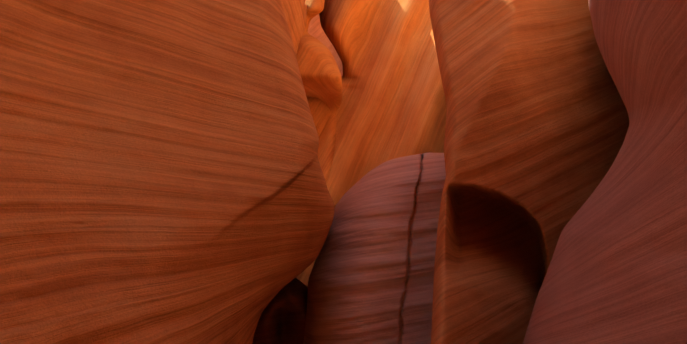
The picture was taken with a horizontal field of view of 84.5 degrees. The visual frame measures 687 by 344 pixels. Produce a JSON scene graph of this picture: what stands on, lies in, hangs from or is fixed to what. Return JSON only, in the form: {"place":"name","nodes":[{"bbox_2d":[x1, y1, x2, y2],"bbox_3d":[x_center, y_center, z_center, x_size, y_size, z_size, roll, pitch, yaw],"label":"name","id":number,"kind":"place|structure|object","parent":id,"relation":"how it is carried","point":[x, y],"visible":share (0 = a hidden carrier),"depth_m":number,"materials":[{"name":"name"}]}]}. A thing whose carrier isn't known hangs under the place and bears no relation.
{"place":"outdoors","nodes":[
{"label":"outdoors","id":0,"kind":"place"},
{"label":"sandy ground","id":1,"kind":"object","parent":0,"visible":0},
{"bbox_2d":[0,0,334,343],"bbox_3d":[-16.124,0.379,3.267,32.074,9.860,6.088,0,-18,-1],"label":"wall","id":2,"kind":"structure","parent":1,"relation":"on","point":[162,180],"depth_m":2.24,"materials":[{"name":"stone"}]},
{"bbox_2d":[252,278,307,343],"bbox_3d":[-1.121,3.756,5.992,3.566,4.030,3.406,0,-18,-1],"label":"rock","id":3,"kind":"object","parent":1,"relation":"on","point":[282,319],"visible":0.42,"depth_m":4.98,"materials":[{"name":"stone"}]},
{"bbox_2d":[296,0,342,279],"bbox_3d":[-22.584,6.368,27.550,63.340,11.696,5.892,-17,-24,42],"label":"canyon wall","id":4,"kind":"structure","parent":1,"relation":"on","point":[320,73],"depth_m":6.87,"materials":[{"name":"stone"}]},
{"bbox_2d":[300,0,446,287],"bbox_3d":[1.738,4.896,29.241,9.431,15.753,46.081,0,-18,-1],"label":"back wall","id":5,"kind":"structure","parent":1,"relation":"on","point":[393,105],"depth_m":7.84,"materials":[{"name":"stone"}]},
{"bbox_2d":[308,14,342,76],"bbox_3d":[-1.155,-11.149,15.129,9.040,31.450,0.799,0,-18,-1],"label":"wall","id":6,"kind":"structure","parent":5,"relation":"attached to","point":[315,30],"depth_m":13.09,"materials":[{"name":"stone"}]},
{"bbox_2d":[303,152,445,343],"bbox_3d":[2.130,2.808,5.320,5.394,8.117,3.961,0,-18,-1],"label":"boulder","id":7,"kind":"object","parent":1,"relation":"on","point":[371,279],"visible":0.31,"depth_m":4.10,"materials":[{"name":"stone"}]},
{"bbox_2d":[429,0,628,343],"bbox_3d":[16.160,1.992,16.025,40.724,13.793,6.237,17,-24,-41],"label":"canyon wall","id":8,"kind":"structure","parent":1,"relation":"on","point":[537,123],"depth_m":3.62,"materials":[{"name":"stone"}]},
{"bbox_2d":[523,0,686,343],"bbox_3d":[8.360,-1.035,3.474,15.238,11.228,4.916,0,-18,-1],"label":"canyon wall","id":9,"kind":"structure","parent":1,"relation":"on","point":[616,273],"depth_m":1.65,"materials":[{"name":"stone"}]}
]}

